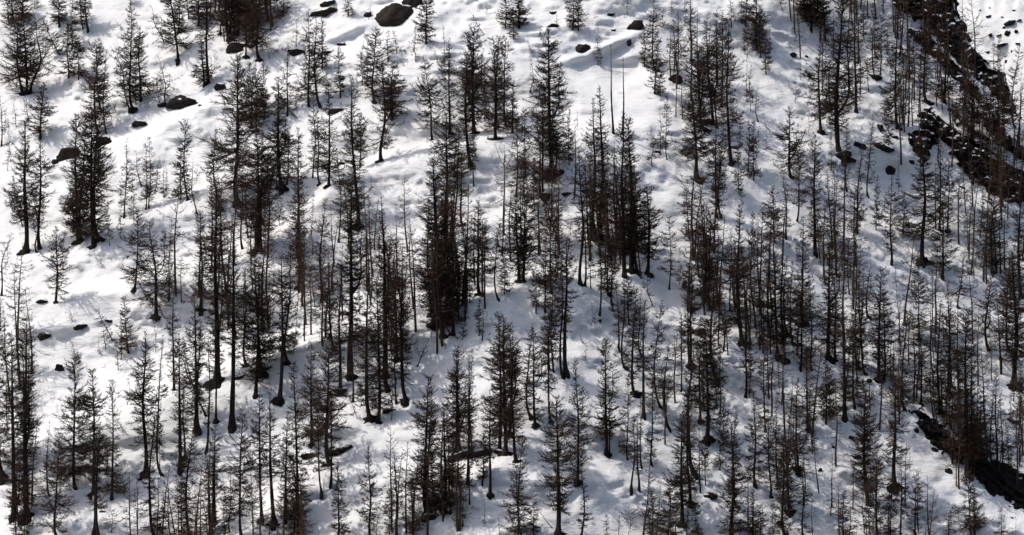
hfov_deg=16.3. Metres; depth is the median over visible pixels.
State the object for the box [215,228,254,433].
larch tree
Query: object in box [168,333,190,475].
larch tree
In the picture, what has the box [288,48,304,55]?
rock
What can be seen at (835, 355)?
larch tree
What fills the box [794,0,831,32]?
young larch
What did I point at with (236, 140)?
larch tree
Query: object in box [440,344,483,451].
larch tree
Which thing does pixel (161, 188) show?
young larch
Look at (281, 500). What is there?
larch tree
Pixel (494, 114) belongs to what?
larch tree
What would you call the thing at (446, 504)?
rock
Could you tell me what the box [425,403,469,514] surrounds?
larch tree
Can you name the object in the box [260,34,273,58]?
young larch
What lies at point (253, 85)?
larch tree
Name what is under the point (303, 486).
larch tree
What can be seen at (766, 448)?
larch tree
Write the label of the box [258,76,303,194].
larch tree
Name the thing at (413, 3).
rock
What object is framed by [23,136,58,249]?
larch tree
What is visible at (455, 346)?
larch tree
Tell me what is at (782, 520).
larch tree
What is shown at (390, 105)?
larch tree
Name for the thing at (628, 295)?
young larch
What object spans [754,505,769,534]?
young larch
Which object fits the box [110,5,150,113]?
larch tree
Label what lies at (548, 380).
larch tree
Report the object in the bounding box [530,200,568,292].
larch tree
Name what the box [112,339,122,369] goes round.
young larch
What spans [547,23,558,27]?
rock
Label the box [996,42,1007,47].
rock
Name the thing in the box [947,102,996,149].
rock slab
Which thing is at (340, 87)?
young larch
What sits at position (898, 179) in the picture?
young larch
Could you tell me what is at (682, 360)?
larch tree
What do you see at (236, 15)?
larch tree
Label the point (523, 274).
larch tree
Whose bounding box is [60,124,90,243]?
larch tree
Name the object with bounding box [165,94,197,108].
rock
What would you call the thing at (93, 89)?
larch tree
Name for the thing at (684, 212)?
young larch
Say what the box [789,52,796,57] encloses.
rock
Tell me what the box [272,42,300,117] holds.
larch tree
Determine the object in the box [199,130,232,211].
larch tree
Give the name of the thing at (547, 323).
young larch
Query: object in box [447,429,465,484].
young larch
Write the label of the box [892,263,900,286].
young larch
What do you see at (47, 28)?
young larch
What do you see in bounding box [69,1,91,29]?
young larch
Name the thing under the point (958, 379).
young larch
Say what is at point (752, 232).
young larch
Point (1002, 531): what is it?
young larch
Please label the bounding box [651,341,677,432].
larch tree
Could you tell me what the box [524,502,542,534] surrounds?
young larch
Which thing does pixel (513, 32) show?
young larch
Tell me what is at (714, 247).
larch tree
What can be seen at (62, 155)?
rock
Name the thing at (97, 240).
larch tree
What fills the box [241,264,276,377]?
larch tree
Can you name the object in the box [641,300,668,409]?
larch tree
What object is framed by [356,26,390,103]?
larch tree
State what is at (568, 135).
young larch
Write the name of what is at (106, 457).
young larch
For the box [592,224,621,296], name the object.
larch tree
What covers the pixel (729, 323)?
young larch
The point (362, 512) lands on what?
larch tree
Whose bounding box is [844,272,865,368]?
larch tree
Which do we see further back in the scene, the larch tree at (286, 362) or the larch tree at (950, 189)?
the larch tree at (950, 189)
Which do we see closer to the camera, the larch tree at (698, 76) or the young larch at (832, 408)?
the young larch at (832, 408)
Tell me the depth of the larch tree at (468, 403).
641.41 m
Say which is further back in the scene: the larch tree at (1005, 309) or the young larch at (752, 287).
the larch tree at (1005, 309)
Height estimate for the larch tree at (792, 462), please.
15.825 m
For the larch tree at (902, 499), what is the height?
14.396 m
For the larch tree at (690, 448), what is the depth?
648.49 m
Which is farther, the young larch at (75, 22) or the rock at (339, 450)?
the young larch at (75, 22)
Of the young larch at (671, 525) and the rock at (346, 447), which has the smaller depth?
the young larch at (671, 525)
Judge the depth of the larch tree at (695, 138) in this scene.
726.31 m
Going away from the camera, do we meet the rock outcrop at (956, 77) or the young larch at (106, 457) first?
the young larch at (106, 457)
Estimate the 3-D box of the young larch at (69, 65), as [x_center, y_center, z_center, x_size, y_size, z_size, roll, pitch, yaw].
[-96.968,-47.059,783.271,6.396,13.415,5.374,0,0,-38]
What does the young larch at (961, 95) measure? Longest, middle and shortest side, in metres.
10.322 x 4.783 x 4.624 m
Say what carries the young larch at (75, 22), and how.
on the mountainside ground
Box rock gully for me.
[908,406,1023,512]
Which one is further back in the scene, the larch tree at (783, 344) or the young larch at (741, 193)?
the young larch at (741, 193)
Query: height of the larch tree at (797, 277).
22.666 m
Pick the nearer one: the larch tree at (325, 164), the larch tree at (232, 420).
the larch tree at (232, 420)
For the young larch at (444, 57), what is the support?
on the mountainside ground
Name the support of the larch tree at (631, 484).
on the mountainside ground
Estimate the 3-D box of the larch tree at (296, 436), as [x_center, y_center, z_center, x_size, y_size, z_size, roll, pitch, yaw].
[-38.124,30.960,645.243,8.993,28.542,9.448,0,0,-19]
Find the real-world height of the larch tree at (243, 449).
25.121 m
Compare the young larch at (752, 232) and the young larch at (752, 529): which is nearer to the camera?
the young larch at (752, 529)
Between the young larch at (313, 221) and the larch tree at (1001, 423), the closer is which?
the larch tree at (1001, 423)
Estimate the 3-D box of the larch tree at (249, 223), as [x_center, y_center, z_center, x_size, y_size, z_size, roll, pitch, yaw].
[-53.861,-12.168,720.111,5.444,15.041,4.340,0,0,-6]
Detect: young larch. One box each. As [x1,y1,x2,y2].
[0,0,11,22]
[0,100,9,146]
[0,233,13,295]
[2,0,22,23]
[2,122,12,170]
[4,494,25,534]
[9,105,20,126]
[9,175,23,225]
[11,0,32,20]
[16,474,34,534]
[21,97,31,115]
[25,82,58,138]
[38,19,62,54]
[46,0,68,27]
[54,22,77,78]
[59,187,83,232]
[60,9,84,49]
[65,36,90,79]
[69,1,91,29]
[75,0,94,32]
[93,308,112,339]
[98,437,111,473]
[99,330,107,349]
[101,196,115,245]
[101,507,127,532]
[106,46,134,113]
[111,296,142,353]
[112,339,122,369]
[114,311,127,359]
[117,190,124,237]
[127,179,139,219]
[129,150,144,186]
[131,73,142,104]
[145,5,165,43]
[151,77,169,102]
[151,157,162,190]
[152,56,182,101]
[155,398,166,465]
[156,482,175,534]
[156,500,171,534]
[159,161,167,201]
[163,163,170,197]
[166,147,194,199]
[167,0,187,31]
[169,485,192,534]
[180,0,195,18]
[185,160,200,214]
[187,0,209,26]
[187,30,219,87]
[210,55,217,79]
[217,488,232,534]
[241,0,263,25]
[257,58,269,120]
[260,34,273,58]
[265,267,277,362]
[271,137,289,185]
[272,0,287,18]
[274,128,302,184]
[274,189,285,225]
[276,0,291,16]
[291,20,300,45]
[291,269,302,352]
[291,497,300,533]
[308,192,317,253]
[315,17,335,68]
[329,47,347,98]
[340,103,361,149]
[341,0,355,16]
[353,112,369,167]
[354,42,366,83]
[354,276,364,311]
[360,46,371,79]
[373,512,382,534]
[374,60,415,120]
[380,489,399,534]
[383,31,392,60]
[386,313,397,419]
[389,31,405,53]
[400,479,424,534]
[409,26,420,61]
[411,0,437,44]
[414,330,433,366]
[415,496,424,527]
[438,25,448,64]
[441,250,478,309]
[445,130,464,177]
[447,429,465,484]
[458,309,467,339]
[459,486,469,526]
[463,449,476,504]
[465,134,478,185]
[467,231,476,302]
[472,294,484,335]
[472,431,492,485]
[476,65,490,120]
[479,307,487,340]
[495,0,517,27]
[496,250,514,294]
[497,80,529,133]
[505,0,533,28]
[505,17,519,39]
[513,108,533,177]
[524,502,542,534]
[525,158,545,207]
[527,58,534,90]
[527,257,542,313]
[535,307,561,370]
[546,123,566,167]
[549,242,565,274]
[562,110,574,165]
[563,0,585,30]
[566,0,588,30]
[584,253,596,288]
[593,27,602,64]
[601,515,609,534]
[615,508,640,534]
[620,276,637,324]
[636,30,652,64]
[640,491,664,534]
[641,39,667,93]
[642,126,663,165]
[642,264,653,306]
[650,108,667,154]
[652,57,668,95]
[653,478,687,534]
[658,7,671,28]
[660,22,689,73]
[676,186,694,239]
[682,505,692,534]
[687,488,703,534]
[700,437,711,485]
[707,68,724,128]
[712,415,726,468]
[715,301,735,351]
[715,396,730,450]
[723,0,737,26]
[730,149,746,194]
[734,2,746,21]
[736,113,745,144]
[737,180,744,203]
[740,0,751,26]
[740,25,747,50]
[741,0,770,49]
[741,120,754,170]
[742,66,755,110]
[742,490,764,534]
[743,64,751,96]
[743,211,757,271]
[743,348,755,397]
[744,31,750,61]
[746,120,762,180]
[747,268,758,303]
[750,87,759,121]
[751,8,767,56]
[752,290,766,349]
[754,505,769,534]
[756,29,774,73]
[761,185,785,242]
[768,501,780,534]
[794,0,814,16]
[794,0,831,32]
[806,0,833,20]
[808,431,817,453]
[813,1,835,40]
[814,360,837,424]
[821,366,841,415]
[825,134,839,170]
[833,490,851,534]
[840,499,859,534]
[842,239,854,294]
[857,261,875,319]
[858,0,867,38]
[860,504,872,533]
[868,174,884,229]
[879,96,896,145]
[880,479,903,534]
[882,22,898,54]
[888,193,915,233]
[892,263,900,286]
[895,156,900,187]
[897,33,918,78]
[898,101,905,127]
[929,44,959,103]
[936,381,962,430]
[941,252,977,308]
[944,510,953,534]
[948,58,964,79]
[953,68,969,109]
[955,360,963,393]
[963,486,986,534]
[974,395,996,454]
[975,189,986,237]
[977,80,992,115]
[983,82,1011,137]
[985,85,1002,131]
[986,42,1002,66]
[992,318,1007,374]
[993,508,1012,534]
[999,422,1015,470]
[1004,382,1015,418]
[1012,451,1023,475]
[1013,361,1023,417]
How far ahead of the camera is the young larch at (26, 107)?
771.96 m
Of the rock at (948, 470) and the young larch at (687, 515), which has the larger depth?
the rock at (948, 470)
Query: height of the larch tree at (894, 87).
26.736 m
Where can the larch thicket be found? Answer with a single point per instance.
(614, 196)
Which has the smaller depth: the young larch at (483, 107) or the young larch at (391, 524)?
the young larch at (391, 524)
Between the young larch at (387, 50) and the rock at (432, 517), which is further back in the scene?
the young larch at (387, 50)
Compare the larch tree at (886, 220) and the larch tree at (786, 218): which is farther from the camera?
the larch tree at (886, 220)
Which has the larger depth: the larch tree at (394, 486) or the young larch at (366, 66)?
the young larch at (366, 66)
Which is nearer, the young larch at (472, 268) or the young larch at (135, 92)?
the young larch at (472, 268)
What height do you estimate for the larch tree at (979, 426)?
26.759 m
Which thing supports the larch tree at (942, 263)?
on the mountainside ground
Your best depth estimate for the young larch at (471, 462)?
638.37 m
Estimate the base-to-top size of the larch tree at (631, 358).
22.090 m
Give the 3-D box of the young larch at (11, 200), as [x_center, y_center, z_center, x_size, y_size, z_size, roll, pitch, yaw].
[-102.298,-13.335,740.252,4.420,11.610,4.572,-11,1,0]
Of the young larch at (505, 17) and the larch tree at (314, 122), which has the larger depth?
the young larch at (505, 17)
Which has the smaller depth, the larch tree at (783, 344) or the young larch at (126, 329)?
the larch tree at (783, 344)
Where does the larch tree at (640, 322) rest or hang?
on the mountainside ground
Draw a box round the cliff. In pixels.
[893,0,1021,118]
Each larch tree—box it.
[0,0,54,94]
[0,17,53,95]
[0,297,10,485]
[0,330,29,523]
[1,119,55,254]
[5,316,47,525]
[16,375,40,451]
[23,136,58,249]
[26,16,57,91]
[26,185,49,252]
[36,226,82,304]
[36,430,77,534]
[38,421,52,496]
[46,352,92,490]
[57,113,97,244]
[60,106,120,249]
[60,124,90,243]
[65,368,114,499]
[78,39,113,112]
[78,41,111,133]
[80,131,108,243]
[83,425,106,534]
[84,428,108,534]
[93,51,113,133]
[97,379,128,502]
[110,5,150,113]
[116,138,136,218]
[116,209,157,293]
[119,25,161,101]
[119,329,161,480]
[120,220,175,323]
[136,143,159,209]
[139,138,158,208]
[140,406,168,534]
[146,335,168,476]
[151,0,201,65]
[159,220,180,301]
[161,283,182,390]
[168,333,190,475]
[169,282,211,434]
[169,423,203,534]
[173,381,194,464]
[176,118,194,200]
[180,337,206,416]
[181,210,213,315]
[188,321,207,435]
[191,50,278,207]
[194,177,230,388]
[195,0,218,85]
[198,452,227,534]
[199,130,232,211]
[199,419,229,525]
[202,339,213,452]
[203,325,224,423]
[205,179,217,264]
[206,449,221,534]
[209,0,230,34]
[210,0,244,38]
[211,0,266,36]
[214,407,261,534]
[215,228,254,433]
[224,465,237,531]
[227,0,267,58]
[232,170,248,249]
[233,0,289,61]
[233,128,283,256]
[233,170,253,237]
[235,131,285,251]
[235,266,252,367]
[236,59,270,128]
[236,256,284,399]
[241,65,277,127]
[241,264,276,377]
[243,391,274,524]
[251,391,287,530]
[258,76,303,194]
[260,251,298,406]
[265,243,306,365]
[265,413,299,524]
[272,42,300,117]
[275,361,321,514]
[278,457,313,534]
[281,127,311,269]
[283,341,338,449]
[286,9,329,107]
[289,468,310,532]
[291,211,308,289]
[300,18,330,107]
[300,344,356,466]
[303,394,332,498]
[305,198,334,301]
[306,94,324,177]
[309,82,347,188]
[310,118,324,186]
[314,261,343,351]
[322,390,341,488]
[327,181,372,381]
[327,458,354,534]
[330,266,350,394]
[331,148,349,242]
[333,75,372,228]
[344,325,357,402]
[346,266,383,423]
[353,443,385,534]
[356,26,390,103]
[359,53,408,163]
[363,276,395,424]
[366,196,401,378]
[369,234,405,392]
[380,255,411,363]
[384,266,420,406]
[386,451,406,534]
[387,308,399,404]
[388,280,414,351]
[399,373,449,515]
[408,154,461,330]
[409,56,455,140]
[409,388,442,513]
[410,210,435,317]
[417,237,462,340]
[425,111,465,244]
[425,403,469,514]
[437,38,464,134]
[437,247,468,336]
[438,431,460,514]
[439,345,467,451]
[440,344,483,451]
[451,22,494,133]
[451,149,472,226]
[451,481,462,526]
[453,50,478,165]
[458,28,484,103]
[458,222,474,321]
[459,351,480,483]
[465,349,478,458]
[466,199,494,296]
[476,389,503,499]
[478,313,529,456]
[479,310,520,449]
[480,35,517,140]
[482,35,508,109]
[482,220,510,301]
[489,37,515,124]
[492,193,544,283]
[494,332,528,462]
[498,432,538,534]
[498,464,540,534]
[502,323,524,438]
[505,116,534,197]
[506,181,542,283]
[514,151,534,217]
[519,323,546,428]
[520,329,534,420]
[522,25,578,180]
[528,87,565,188]
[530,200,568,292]
[531,393,581,534]
[535,239,555,313]
[537,175,564,241]
[537,324,559,424]
[539,273,563,372]
[545,234,585,378]
[551,273,572,379]
[563,359,597,486]
[568,150,596,286]
[575,459,593,534]
[579,213,594,286]
[581,98,609,238]
[584,337,625,458]
[591,85,613,244]
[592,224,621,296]
[594,169,611,245]
[594,236,605,322]
[597,239,620,311]
[598,390,617,453]
[604,110,644,278]
[606,116,653,278]
[609,281,622,351]
[610,44,614,134]
[613,172,658,273]
[613,273,634,370]
[613,287,652,398]
[616,372,638,459]
[618,59,623,131]
[627,418,641,495]
[631,294,649,355]
[632,299,652,419]
[632,418,642,492]
[635,181,669,277]
[636,399,645,468]
[641,0,662,68]
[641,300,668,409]
[642,381,663,466]
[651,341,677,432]
[656,215,681,289]
[657,410,706,525]
[658,93,671,159]
[665,263,709,369]
[669,78,721,183]
[670,387,703,508]
[677,313,685,392]
[678,48,720,131]
[679,337,699,479]
[683,0,702,61]
[684,323,712,424]
[690,19,725,125]
[691,198,718,300]
[691,208,703,277]
[691,325,728,446]
[692,263,729,386]
[693,210,723,310]
[693,429,703,492]
[702,118,729,218]
[706,10,732,84]
[706,128,730,218]
[710,23,745,166]
[712,10,735,107]
[712,412,751,534]
[713,341,730,413]
[718,411,745,508]
[720,204,754,347]
[720,242,735,311]
[732,307,756,398]
[740,392,772,488]
[747,206,771,319]
[753,334,776,432]
[755,251,797,361]
[758,409,778,498]
[762,106,815,178]
[763,401,787,487]
[769,407,801,515]
[770,436,805,534]
[772,260,801,345]
[775,239,791,364]
[777,256,792,332]
[778,164,793,239]
[781,432,798,511]
[785,216,818,326]
[786,139,812,222]
[786,289,819,371]
[787,342,821,432]
[788,378,813,476]
[791,459,814,534]
[794,42,836,134]
[802,133,827,257]
[802,281,820,371]
[807,243,851,364]
[809,0,862,164]
[817,172,842,247]
[828,242,856,422]
[830,275,844,358]
[837,314,870,409]
[839,123,851,191]
[842,0,871,112]
[842,146,867,233]
[842,386,888,506]
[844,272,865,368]
[849,293,872,375]
[853,445,895,534]
[855,377,880,465]
[858,112,877,197]
[860,9,884,80]
[860,266,895,382]
[867,292,898,379]
[869,13,889,75]
[876,310,923,411]
[877,10,912,130]
[878,376,910,493]
[880,175,904,265]
[891,467,912,534]
[900,135,946,267]
[902,266,938,339]
[905,472,923,534]
[906,321,936,406]
[914,22,940,105]
[918,299,956,416]
[920,346,940,417]
[925,194,959,280]
[927,164,944,228]
[932,139,950,232]
[936,284,959,396]
[937,298,960,387]
[941,158,959,232]
[941,304,992,481]
[944,470,993,534]
[952,337,992,467]
[959,65,984,144]
[963,68,987,136]
[973,274,1005,351]
[976,185,1007,273]
[984,387,999,462]
[987,248,1023,391]
[987,365,1004,462]
[991,255,1021,349]
[998,397,1006,463]
[1003,175,1023,295]
[1005,44,1023,127]
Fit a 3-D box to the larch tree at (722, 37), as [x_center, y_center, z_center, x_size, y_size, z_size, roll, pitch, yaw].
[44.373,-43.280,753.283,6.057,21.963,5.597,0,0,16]
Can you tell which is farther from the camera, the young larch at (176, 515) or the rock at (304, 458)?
the rock at (304, 458)
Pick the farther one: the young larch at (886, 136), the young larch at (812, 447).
the young larch at (886, 136)
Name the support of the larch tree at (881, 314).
on the mountainside ground
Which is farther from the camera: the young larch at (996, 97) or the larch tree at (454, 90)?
the young larch at (996, 97)
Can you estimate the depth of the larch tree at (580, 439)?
643.81 m
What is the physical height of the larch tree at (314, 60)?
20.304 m
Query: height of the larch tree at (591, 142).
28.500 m
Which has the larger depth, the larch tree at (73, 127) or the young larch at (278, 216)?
the larch tree at (73, 127)
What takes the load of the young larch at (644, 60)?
on the mountainside ground
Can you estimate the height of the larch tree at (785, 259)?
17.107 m
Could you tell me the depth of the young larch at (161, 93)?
764.22 m
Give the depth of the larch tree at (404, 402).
665.09 m
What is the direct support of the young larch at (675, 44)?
on the mountainside ground
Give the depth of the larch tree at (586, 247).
686.27 m
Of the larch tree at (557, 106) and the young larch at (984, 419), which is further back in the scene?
the larch tree at (557, 106)
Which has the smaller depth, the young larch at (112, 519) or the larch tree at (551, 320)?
the young larch at (112, 519)
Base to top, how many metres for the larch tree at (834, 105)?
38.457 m
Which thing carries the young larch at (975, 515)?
on the mountainside ground
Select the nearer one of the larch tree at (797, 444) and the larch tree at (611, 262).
the larch tree at (797, 444)
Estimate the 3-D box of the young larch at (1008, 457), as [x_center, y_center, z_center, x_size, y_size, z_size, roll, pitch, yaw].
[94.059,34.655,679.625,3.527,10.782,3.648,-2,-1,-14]
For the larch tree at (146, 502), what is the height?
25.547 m
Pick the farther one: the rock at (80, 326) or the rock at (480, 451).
the rock at (80, 326)
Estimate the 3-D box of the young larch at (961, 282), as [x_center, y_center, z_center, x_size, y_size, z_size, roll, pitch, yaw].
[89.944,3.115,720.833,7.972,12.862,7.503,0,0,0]
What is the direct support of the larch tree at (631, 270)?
on the mountainside ground
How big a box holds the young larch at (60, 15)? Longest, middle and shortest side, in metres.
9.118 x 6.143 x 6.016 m
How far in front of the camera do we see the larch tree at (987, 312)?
712.12 m
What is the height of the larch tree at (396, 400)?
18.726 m
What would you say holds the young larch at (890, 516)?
on the mountainside ground
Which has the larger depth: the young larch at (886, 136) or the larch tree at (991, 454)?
the young larch at (886, 136)
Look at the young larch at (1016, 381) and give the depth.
696.50 m
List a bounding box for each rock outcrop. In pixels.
[908,26,988,108]
[908,107,1023,202]
[975,111,1023,161]
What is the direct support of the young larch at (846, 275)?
on the mountainside ground
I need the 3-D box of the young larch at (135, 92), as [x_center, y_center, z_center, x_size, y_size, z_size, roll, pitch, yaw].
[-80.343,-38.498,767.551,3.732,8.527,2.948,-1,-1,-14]
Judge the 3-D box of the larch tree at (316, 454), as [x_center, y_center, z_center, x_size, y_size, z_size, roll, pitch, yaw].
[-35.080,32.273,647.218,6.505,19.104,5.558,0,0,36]
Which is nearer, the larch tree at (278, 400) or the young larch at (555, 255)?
the larch tree at (278, 400)
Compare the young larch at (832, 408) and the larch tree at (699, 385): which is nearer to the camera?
the larch tree at (699, 385)
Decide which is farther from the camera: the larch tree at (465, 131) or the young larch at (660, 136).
the young larch at (660, 136)
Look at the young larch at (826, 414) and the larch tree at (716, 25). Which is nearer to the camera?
the young larch at (826, 414)
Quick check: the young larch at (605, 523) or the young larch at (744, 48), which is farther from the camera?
the young larch at (744, 48)
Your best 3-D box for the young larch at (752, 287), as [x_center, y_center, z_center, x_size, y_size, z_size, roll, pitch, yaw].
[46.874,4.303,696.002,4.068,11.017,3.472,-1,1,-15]
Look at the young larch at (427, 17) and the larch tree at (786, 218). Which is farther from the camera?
the young larch at (427, 17)
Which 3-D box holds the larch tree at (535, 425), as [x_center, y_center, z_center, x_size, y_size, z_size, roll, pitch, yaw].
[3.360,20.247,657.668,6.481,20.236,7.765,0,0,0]
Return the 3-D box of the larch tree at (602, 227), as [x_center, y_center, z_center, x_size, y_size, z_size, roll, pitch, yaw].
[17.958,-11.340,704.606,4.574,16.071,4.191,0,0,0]
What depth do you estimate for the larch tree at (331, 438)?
647.21 m
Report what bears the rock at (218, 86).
on the mountainside ground
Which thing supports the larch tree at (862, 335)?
on the mountainside ground
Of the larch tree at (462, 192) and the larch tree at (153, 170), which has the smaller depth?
the larch tree at (462, 192)
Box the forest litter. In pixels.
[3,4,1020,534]
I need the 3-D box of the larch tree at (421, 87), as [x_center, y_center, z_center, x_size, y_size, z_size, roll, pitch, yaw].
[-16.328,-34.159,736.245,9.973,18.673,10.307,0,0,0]
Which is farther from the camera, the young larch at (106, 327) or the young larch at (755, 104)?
the young larch at (755, 104)
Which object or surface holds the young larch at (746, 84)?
on the mountainside ground
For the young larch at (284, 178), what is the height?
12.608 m
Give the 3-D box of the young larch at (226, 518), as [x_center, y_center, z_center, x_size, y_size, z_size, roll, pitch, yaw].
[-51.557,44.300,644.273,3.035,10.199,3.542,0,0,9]
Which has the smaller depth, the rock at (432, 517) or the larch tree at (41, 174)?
the rock at (432, 517)
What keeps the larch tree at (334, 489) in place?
on the mountainside ground
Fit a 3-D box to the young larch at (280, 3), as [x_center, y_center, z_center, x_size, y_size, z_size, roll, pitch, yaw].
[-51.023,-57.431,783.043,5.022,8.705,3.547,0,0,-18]
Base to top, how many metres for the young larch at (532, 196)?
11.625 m
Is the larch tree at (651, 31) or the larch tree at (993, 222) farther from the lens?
the larch tree at (651, 31)
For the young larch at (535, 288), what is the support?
on the mountainside ground
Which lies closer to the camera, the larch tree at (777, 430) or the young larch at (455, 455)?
the young larch at (455, 455)
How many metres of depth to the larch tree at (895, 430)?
666.51 m
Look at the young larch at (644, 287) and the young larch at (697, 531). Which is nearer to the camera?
the young larch at (697, 531)
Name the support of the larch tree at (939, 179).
on the mountainside ground
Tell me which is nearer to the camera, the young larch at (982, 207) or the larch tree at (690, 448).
the larch tree at (690, 448)
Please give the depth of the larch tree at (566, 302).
667.89 m
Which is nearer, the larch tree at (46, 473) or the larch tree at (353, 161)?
the larch tree at (46, 473)
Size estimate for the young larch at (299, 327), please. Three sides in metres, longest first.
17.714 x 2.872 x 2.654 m
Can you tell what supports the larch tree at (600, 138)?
on the mountainside ground
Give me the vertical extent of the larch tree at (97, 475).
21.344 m
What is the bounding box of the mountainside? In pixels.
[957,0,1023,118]
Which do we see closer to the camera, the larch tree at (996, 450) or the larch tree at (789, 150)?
the larch tree at (996, 450)
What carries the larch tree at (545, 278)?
on the mountainside ground
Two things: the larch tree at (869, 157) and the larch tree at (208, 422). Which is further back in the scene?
the larch tree at (869, 157)
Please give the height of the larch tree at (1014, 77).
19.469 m
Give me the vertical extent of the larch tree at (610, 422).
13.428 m
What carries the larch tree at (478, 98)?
on the mountainside ground
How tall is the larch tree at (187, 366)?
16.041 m
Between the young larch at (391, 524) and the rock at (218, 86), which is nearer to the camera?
the young larch at (391, 524)
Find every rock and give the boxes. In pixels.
[36,299,46,303]
[37,332,51,340]
[55,364,64,370]
[56,145,79,161]
[73,323,87,329]
[96,136,111,146]
[131,120,146,127]
[157,101,166,106]
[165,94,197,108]
[214,83,225,90]
[226,42,244,52]
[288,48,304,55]
[301,452,312,459]
[309,7,337,16]
[320,0,335,6]
[329,445,343,456]
[341,444,352,451]
[375,2,413,26]
[401,0,422,7]
[420,512,437,521]
[430,498,454,510]
[450,450,470,462]
[470,448,491,457]
[487,136,503,139]
[540,192,550,200]
[546,166,564,175]
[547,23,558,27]
[561,192,571,196]
[575,43,590,52]
[627,19,643,29]
[629,390,641,395]
[668,74,682,83]
[703,491,717,499]
[784,508,794,516]
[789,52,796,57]
[835,149,851,158]
[851,454,861,459]
[853,140,865,149]
[868,73,881,80]
[873,141,894,152]
[877,124,883,131]
[885,165,895,174]
[945,467,952,473]
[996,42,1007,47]
[1004,19,1015,25]
[1004,30,1009,35]
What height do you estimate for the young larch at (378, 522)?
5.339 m
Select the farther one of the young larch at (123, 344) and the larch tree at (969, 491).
the young larch at (123, 344)
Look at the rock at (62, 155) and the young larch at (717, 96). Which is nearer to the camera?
the young larch at (717, 96)
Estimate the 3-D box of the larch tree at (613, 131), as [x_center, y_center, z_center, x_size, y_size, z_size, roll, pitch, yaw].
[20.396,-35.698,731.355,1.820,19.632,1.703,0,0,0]
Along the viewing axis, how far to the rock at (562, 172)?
720.47 m
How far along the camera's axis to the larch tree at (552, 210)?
702.55 m
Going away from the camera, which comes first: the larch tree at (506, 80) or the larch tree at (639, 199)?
the larch tree at (639, 199)
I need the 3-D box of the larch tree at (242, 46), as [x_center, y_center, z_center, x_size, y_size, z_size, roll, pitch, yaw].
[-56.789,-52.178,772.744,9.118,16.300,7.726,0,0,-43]
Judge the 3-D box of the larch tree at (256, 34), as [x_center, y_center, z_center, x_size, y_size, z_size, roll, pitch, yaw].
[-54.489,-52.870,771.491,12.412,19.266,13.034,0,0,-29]
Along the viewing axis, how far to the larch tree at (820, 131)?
753.78 m
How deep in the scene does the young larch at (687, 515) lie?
644.08 m
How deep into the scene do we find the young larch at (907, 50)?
780.94 m
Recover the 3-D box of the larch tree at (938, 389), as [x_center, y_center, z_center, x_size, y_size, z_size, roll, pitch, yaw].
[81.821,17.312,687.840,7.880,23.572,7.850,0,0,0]
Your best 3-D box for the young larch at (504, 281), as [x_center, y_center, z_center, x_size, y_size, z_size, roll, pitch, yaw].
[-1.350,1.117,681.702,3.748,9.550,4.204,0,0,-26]
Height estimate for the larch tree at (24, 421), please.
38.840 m
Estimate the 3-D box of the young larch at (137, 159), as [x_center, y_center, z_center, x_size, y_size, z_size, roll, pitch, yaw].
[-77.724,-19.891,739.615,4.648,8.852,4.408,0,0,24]
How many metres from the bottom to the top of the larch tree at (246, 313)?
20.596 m
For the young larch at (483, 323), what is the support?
on the mountainside ground
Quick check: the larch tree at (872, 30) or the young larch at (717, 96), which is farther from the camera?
the larch tree at (872, 30)
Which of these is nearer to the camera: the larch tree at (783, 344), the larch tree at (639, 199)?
the larch tree at (783, 344)
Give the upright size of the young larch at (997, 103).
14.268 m
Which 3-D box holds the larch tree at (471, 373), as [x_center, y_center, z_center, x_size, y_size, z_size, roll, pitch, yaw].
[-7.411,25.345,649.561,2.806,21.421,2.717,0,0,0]
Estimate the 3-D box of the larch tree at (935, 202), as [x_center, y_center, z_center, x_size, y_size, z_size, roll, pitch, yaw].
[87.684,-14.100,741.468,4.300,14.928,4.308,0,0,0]
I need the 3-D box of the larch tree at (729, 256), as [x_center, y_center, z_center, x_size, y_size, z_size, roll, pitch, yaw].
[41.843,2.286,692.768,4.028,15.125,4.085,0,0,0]
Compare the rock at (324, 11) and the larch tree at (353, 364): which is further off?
the rock at (324, 11)
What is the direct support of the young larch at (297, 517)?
on the mountainside ground
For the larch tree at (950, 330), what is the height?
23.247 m
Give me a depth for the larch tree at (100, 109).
761.61 m
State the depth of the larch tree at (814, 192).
718.85 m
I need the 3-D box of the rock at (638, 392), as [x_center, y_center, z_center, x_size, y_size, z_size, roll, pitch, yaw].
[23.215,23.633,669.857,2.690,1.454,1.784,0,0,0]
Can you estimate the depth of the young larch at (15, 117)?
770.25 m
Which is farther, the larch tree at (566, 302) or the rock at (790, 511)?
the larch tree at (566, 302)
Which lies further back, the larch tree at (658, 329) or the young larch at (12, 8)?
the young larch at (12, 8)
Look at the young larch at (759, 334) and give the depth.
685.79 m
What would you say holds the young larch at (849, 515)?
on the mountainside ground
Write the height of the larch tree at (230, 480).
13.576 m
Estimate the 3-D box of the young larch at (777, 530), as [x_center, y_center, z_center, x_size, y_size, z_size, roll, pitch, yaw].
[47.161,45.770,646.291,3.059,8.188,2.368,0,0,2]
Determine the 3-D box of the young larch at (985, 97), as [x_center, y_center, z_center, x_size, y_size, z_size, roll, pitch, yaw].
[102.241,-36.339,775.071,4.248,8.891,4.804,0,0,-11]
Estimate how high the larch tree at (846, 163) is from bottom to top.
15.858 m
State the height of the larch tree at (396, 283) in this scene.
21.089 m
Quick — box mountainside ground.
[0,0,1023,534]
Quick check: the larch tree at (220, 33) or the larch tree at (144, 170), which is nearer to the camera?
the larch tree at (144, 170)
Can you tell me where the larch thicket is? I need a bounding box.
[0,0,1023,534]
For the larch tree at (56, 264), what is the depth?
709.07 m
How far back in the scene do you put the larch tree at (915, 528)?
657.88 m

